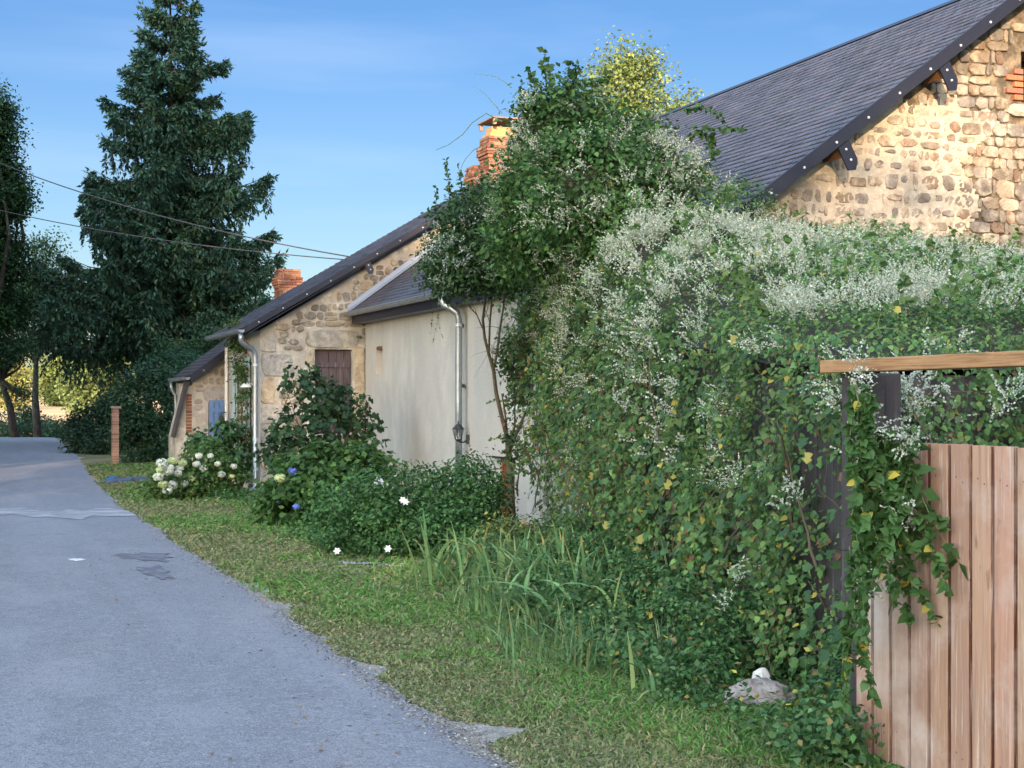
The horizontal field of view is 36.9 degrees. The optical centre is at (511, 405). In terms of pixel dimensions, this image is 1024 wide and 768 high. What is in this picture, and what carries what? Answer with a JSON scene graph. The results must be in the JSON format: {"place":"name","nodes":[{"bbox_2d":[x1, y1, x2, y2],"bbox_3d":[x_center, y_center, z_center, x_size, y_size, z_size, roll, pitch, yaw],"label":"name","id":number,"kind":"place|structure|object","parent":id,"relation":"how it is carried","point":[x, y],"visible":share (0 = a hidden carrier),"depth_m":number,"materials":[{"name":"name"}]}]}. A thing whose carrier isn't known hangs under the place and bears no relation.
{"place":"outdoors","nodes":[
{"label":"outdoors","id":0,"kind":"place"},
{"bbox_2d":[0,397,162,433],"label":"field","id":1,"kind":"structure","parent":0,"point":[52,411],"depth_m":163.84,"materials":[{"name":"yellow plant"}]},
{"bbox_2d":[20,353,134,394],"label":"wood edge","id":2,"kind":"object","parent":1,"relation":"on","point":[31,373],"depth_m":286.43,"materials":[{"name":"green plant"}]},
{"bbox_2d":[0,437,503,767],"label":"road","id":3,"kind":"structure","parent":0,"point":[84,681],"depth_m":9.16,"materials":[{"name":"grey asphalt"}]},
{"bbox_2d":[0,507,136,518],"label":"road patch","id":4,"kind":"object","parent":3,"relation":"on","point":[72,514],"visible":1,"depth_m":22.18,"materials":[{"name":"grey asphalt"}]},
{"bbox_2d":[115,552,170,561],"bbox_3d":[-3.764,1.567,15.846,0.602,0.013,1.127,0,0,-21],"label":"road patch","id":5,"kind":"object","parent":3,"relation":"on","point":[152,556],"visible":1,"depth_m":15.90,"materials":[{"name":"grey asphalt"}]},
{"bbox_2d":[136,564,174,579],"bbox_3d":[-3.350,1.565,14.425,0.286,0.006,1.386,0,0,-21],"label":"road patch","id":6,"kind":"object","parent":3,"relation":"on","point":[159,571],"visible":1,"depth_m":14.45,"materials":[{"name":"grey asphalt"}]},
{"bbox_2d":[105,503,545,767],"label":"edge grit","id":7,"kind":"object","parent":3,"relation":"on","point":[443,724],"visible":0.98,"depth_m":8.19,"materials":[{"name":"gravel"},{"name":"stone"}]},
{"bbox_2d":[83,552,729,767],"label":"fallen leaves","id":8,"kind":"object","parent":3,"relation":"on","point":[490,751],"visible":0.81,"depth_m":7.84,"materials":[{"name":"brown plant"}]},
{"bbox_2d":[28,388,732,709],"bbox_3d":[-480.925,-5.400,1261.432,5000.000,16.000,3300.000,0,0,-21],"label":"ground","id":9,"kind":"structure","parent":0,"point":[90,459],"depth_m":42.81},
{"bbox_2d":[0,358,42,409],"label":"tree","id":10,"kind":"object","parent":9,"relation":"on","point":[17,377],"visible":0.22,"depth_m":169.19,"materials":[{"name":"yellow plant"}]},
{"bbox_2d":[0,78,47,348],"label":"tree","id":11,"kind":"object","parent":9,"relation":"on","point":[14,195],"visible":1,"depth_m":57.73,"materials":[{"name":"green plant"}]},
{"bbox_2d":[0,304,48,436],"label":"tree","id":12,"kind":"object","parent":9,"relation":"on","point":[13,353],"visible":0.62,"depth_m":73.82,"materials":[{"name":"green plant"}]},
{"bbox_2d":[7,225,77,436],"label":"tree","id":13,"kind":"object","parent":9,"relation":"on","point":[37,430],"visible":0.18,"depth_m":77.83,"materials":[{"name":"green plant"}]},
{"bbox_2d":[0,400,84,437],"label":"hedge bush","id":14,"kind":"object","parent":9,"relation":"on","point":[24,421],"visible":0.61,"depth_m":82.10,"materials":[{"name":"green plant"}]},
{"bbox_2d":[31,351,70,406],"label":"tree","id":15,"kind":"object","parent":9,"relation":"on","point":[53,399],"visible":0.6,"depth_m":188.83,"materials":[{"name":"green plant"}]},
{"bbox_2d":[45,342,109,415],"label":"tree","id":16,"kind":"object","parent":9,"relation":"on","point":[75,394],"visible":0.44,"depth_m":149.09,"materials":[{"name":"green plant"}]},
{"bbox_2d":[15,274,158,411],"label":"tree","id":17,"kind":"object","parent":9,"relation":"on","point":[59,326],"visible":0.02,"depth_m":65.46,"materials":[{"name":"green plant"}]},
{"bbox_2d":[50,380,125,454],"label":"hedge bush","id":18,"kind":"object","parent":9,"relation":"on","point":[88,436],"visible":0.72,"depth_m":50.99,"materials":[{"name":"green plant"}]},
{"bbox_2d":[94,363,130,405],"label":"tree","id":19,"kind":"object","parent":9,"relation":"on","point":[104,379],"visible":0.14,"depth_m":158.69,"materials":[{"name":"green plant"}]},
{"bbox_2d":[110,406,120,463],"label":"brick pillar","id":20,"kind":"structure","parent":9,"relation":"on","point":[115,433],"depth_m":40.73,"materials":[{"name":"brown brick"}]},
{"bbox_2d":[103,476,150,482],"bbox_3d":[-7.866,1.537,31.789,1.362,0.119,1.380,0,0,-21],"label":"tarpaulin","id":21,"kind":"object","parent":9,"relation":"on","point":[121,479],"visible":0.62,"depth_m":31.51,"materials":[{"name":"blue plastic"}]},
{"bbox_2d":[103,342,211,462],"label":"hedge bush","id":22,"kind":"object","parent":9,"relation":"on","point":[146,428],"visible":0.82,"depth_m":43.00,"materials":[{"name":"green plant"}]},
{"bbox_2d":[28,0,288,432],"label":"spruce tree","id":23,"kind":"object","parent":9,"relation":"on","point":[145,290],"visible":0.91,"depth_m":58.64,"materials":[{"name":"green plant"}]},
{"bbox_2d":[129,433,254,499],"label":"hydrangea","id":24,"kind":"object","parent":9,"relation":"on","point":[199,477],"visible":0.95,"depth_m":25.83,"materials":[{"name":"white plant"}]},
{"bbox_2d":[146,291,273,367],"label":"hedge bush","id":25,"kind":"object","parent":9,"relation":"on","point":[201,342],"visible":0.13,"depth_m":51.53,"materials":[{"name":"green plant"}]},
{"bbox_2d":[183,418,252,482],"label":"leafy shrub","id":26,"kind":"object","parent":9,"relation":"on","point":[228,432],"visible":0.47,"depth_m":28.08,"materials":[{"name":"green plant"}]},
{"bbox_2d":[168,269,304,476],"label":"outbuilding","id":27,"kind":"structure","parent":9,"relation":"on","point":[199,398],"depth_m":30.90,"materials":[{"name":"stone"}]},
{"bbox_2d":[220,313,252,488],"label":"climbing plant","id":28,"kind":"object","parent":9,"relation":"on","point":[234,348],"visible":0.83,"depth_m":28.61,"materials":[{"name":"green plant"}]},
{"bbox_2d":[56,438,536,767],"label":"road shoulder","id":29,"kind":"object","parent":9,"relation":"on","point":[503,731],"visible":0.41,"depth_m":7.62},
{"bbox_2d":[202,484,394,557],"bbox_3d":[-3.119,1.572,21.096,1.187,0.562,10.847,0,0,-18],"label":"ground cover","id":30,"kind":"object","parent":9,"relation":"on","point":[303,532],"visible":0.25,"depth_m":18.66,"materials":[{"name":"green plant"}]},
{"bbox_2d":[250,361,390,469],"bbox_3d":[-3.045,0.451,24.433,2.107,2.336,1.624,0,0,-44],"label":"broadleaf shrub","id":31,"kind":"object","parent":9,"relation":"on","point":[334,399],"visible":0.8,"depth_m":24.43,"materials":[{"name":"green plant"}]},
{"bbox_2d":[244,434,402,528],"bbox_3d":[-2.452,1.238,20.315,2.244,1.685,2.249,0,0,-21],"label":"hydrangea","id":32,"kind":"object","parent":9,"relation":"on","point":[281,495],"visible":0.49,"depth_m":20.18,"materials":[{"name":"green plant"}]},
{"bbox_2d":[204,116,540,490],"bbox_3d":[-0.535,-2.019,31.025,10.733,7.275,3.640,0,0,-21],"label":"farmhouse","id":33,"kind":"object","parent":9,"relation":"on","point":[314,326],"visible":0.28,"depth_m":28.44,"materials":[{"name":"beige stone"}]},
{"bbox_2d":[0,210,345,259],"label":"overhead cable","id":34,"kind":"object","parent":33,"relation":"attached to","point":[178,242],"visible":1,"depth_m":31.94,"materials":[{"name":"black rubber"}]},
{"bbox_2d":[0,163,350,257],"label":"overhead cable","id":35,"kind":"object","parent":33,"relation":"attached to","point":[179,220],"visible":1,"depth_m":31.79,"materials":[{"name":"black rubber"}]},
{"bbox_2d":[240,382,252,386],"bbox_3d":[-4.918,-0.375,28.412,0.222,0.090,0.222,0,0,24],"label":"wall lamp","id":36,"kind":"object","parent":33,"relation":"attached to","point":[245,385],"visible":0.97,"depth_m":28.35,"materials":[{"name":"white plastic"}]},
{"bbox_2d":[315,350,350,432],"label":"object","id":37,"kind":"structure","parent":33,"relation":"in","point":[337,363],"depth_m":28.50,"materials":[{"name":"brown wood"}]},
{"bbox_2d":[338,555,422,566],"bbox_3d":[-1.134,1.586,15.675,1.686,0.001,2.113,0,0,-21],"label":"gravel patch","id":38,"kind":"object","parent":9,"relation":"on","point":[344,562],"visible":0.17,"depth_m":15.48,"materials":[{"name":"grey gravel"}]},
{"bbox_2d":[295,445,524,559],"bbox_3d":[-0.899,1.135,16.573,2.776,1.354,2.458,0,0,-21],"label":"rose bush","id":39,"kind":"object","parent":9,"relation":"on","point":[462,507],"visible":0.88,"depth_m":16.26,"materials":[{"name":"green plant"}]},
{"bbox_2d":[402,157,537,525],"bbox_3d":[-0.452,-0.708,18.785,1.792,4.569,1.971,0,0,-1],"label":"climbing shrub","id":40,"kind":"object","parent":9,"relation":"on","point":[459,268],"visible":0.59,"depth_m":18.43,"materials":[{"name":"green plant"}]},
{"bbox_2d":[83,461,910,767],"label":"verge grass","id":41,"kind":"structure","parent":9,"relation":"on","point":[383,603],"depth_m":9.45,"materials":[{"name":"green plant"}]},
{"bbox_2d":[857,443,1023,767],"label":"board gate","id":42,"kind":"structure","parent":41,"relation":"on","point":[950,691],"depth_m":6.16,"materials":[{"name":"brown wood"}]},
{"bbox_2d":[425,508,569,592],"bbox_3d":[0.090,1.475,13.651,1.623,1.000,2.557,0,0,6],"label":"herb patch","id":43,"kind":"object","parent":9,"relation":"on","point":[494,535],"visible":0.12,"depth_m":14.22,"materials":[{"name":"green plant"}]},
{"bbox_2d":[425,555,614,621],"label":"iris clump","id":44,"kind":"object","parent":9,"relation":"on","point":[525,588],"visible":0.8,"depth_m":10.78,"materials":[{"name":"green plant"}]},
{"bbox_2d":[388,509,700,618],"bbox_3d":[0.162,1.267,12.898,2.388,0.692,5.226,0,0,-21],"label":"iris clump","id":45,"kind":"object","parent":9,"relation":"on","point":[518,554],"visible":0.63,"depth_m":12.64,"materials":[{"name":"green plant"}]},
{"bbox_2d":[423,566,740,684],"bbox_3d":[0.299,1.418,10.395,1.920,0.373,4.216,0,0,-9],"label":"grass tuft","id":46,"kind":"object","parent":9,"relation":"on","point":[503,625],"visible":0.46,"depth_m":9.74,"materials":[{"name":"green plant"}]},
{"bbox_2d":[557,569,652,617],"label":"iris clump","id":47,"kind":"object","parent":9,"relation":"on","point":[615,598],"visible":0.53,"depth_m":10.26,"materials":[{"name":"green plant"}]},
{"bbox_2d":[518,619,718,701],"bbox_3d":[0.464,1.406,8.535,0.711,0.406,1.850,0,0,-28],"label":"iris clump","id":48,"kind":"object","parent":9,"relation":"on","point":[632,677],"visible":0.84,"depth_m":8.27,"materials":[{"name":"green plant"}]},
{"bbox_2d":[576,25,712,123],"bbox_3d":[3.378,-4.109,39.885,4.102,11.438,3.338,0,0,2],"label":"poplar tree","id":49,"kind":"object","parent":9,"relation":"on","point":[636,76],"visible":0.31,"depth_m":39.67,"materials":[{"name":"yellow plant"}]},
{"bbox_2d":[464,502,894,767],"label":"weed bank","id":50,"kind":"structure","parent":9,"relation":"on","point":[845,740],"depth_m":8.74,"materials":[{"name":"green plant"}]},
{"bbox_2d":[344,0,1023,525],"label":"barn","id":51,"kind":"structure","parent":9,"relation":"on","point":[916,120],"depth_m":17.14,"materials":[{"name":"stone"}]},
{"bbox_2d":[394,463,407,481],"bbox_3d":[-1.865,1.205,26.461,0.132,0.390,0.874,0,0,-21],"label":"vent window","id":52,"kind":"structure","parent":51,"relation":"in","point":[400,466],"depth_m":26.47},
{"bbox_2d":[452,421,469,443],"bbox_3d":[-0.764,0.411,23.073,0.275,0.345,0.192,0,0,-21],"label":"wall lantern","id":53,"kind":"object","parent":51,"relation":"attached to","point":[457,426],"depth_m":23.04,"materials":[{"name":"black metal"}]},
{"bbox_2d":[492,456,516,515],"bbox_3d":[-0.053,1.165,21.677,0.155,0.870,0.939,0,0,-21],"label":"cellar door","id":54,"kind":"structure","parent":51,"relation":"in","point":[502,458],"depth_m":21.82,"materials":[{"name":"brown wood"}]},
{"bbox_2d":[512,338,534,409],"bbox_3d":[0.216,-0.430,20.964,0.200,0.980,0.707,0,0,-21],"label":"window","id":55,"kind":"structure","parent":51,"relation":"in","point":[529,384],"depth_m":21.13,"materials":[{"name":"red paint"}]},
{"bbox_2d":[435,46,1023,720],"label":"flowering vine","id":56,"kind":"object","parent":9,"relation":"on","point":[629,264],"visible":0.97,"depth_m":11.00,"materials":[{"name":"green plant"}]},
{"bbox_2d":[722,676,795,706],"bbox_3d":[1.289,1.549,8.072,0.406,0.235,0.294,0,0,-21],"label":"boulder","id":57,"kind":"object","parent":9,"relation":"on","point":[762,687],"visible":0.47,"depth_m":7.99,"materials":[{"name":"stone"}]},
{"bbox_2d":[752,667,770,679],"bbox_3d":[1.352,1.510,8.317,0.107,0.180,0.094,0,0,-21],"label":"pale stone","id":58,"kind":"object","parent":57,"relation":"on","point":[762,672],"visible":0.37,"depth_m":8.30,"materials":[{"name":"stone"}]},
{"bbox_2d":[631,342,1023,691],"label":"shed","id":59,"kind":"structure","parent":9,"relation":"on","point":[832,578],"depth_m":8.36,"materials":[{"name":"grey wood"}]},
{"bbox_2d":[842,374,884,729],"bbox_3d":[1.594,0.730,7.008,0.148,1.740,0.160,0,0,-21],"label":"gate post","id":60,"kind":"object","parent":9,"relation":"on","point":[878,388],"visible":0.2,"depth_m":7.00,"materials":[{"name":"wood"}]},
{"bbox_2d":[820,350,1023,372],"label":"beam","id":61,"kind":"structure","parent":60,"relation":"on","point":[1004,359],"depth_m":6.33,"materials":[{"name":"brown wood"}]},
{"bbox_2d":[876,373,900,442],"bbox_3d":[1.711,0.728,7.058,0.094,1.745,0.130,0,0,-21],"label":"gate post","id":62,"kind":"object","parent":9,"relation":"on","point":[892,396],"visible":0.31,"depth_m":7.00,"materials":[{"name":"grey wood"}]},
{"bbox_2d":[0,0,949,384],"label":"sky","id":63,"kind":"structure","parent":0,"point":[353,102],"materials":[{"name":"blue"}]}
]}

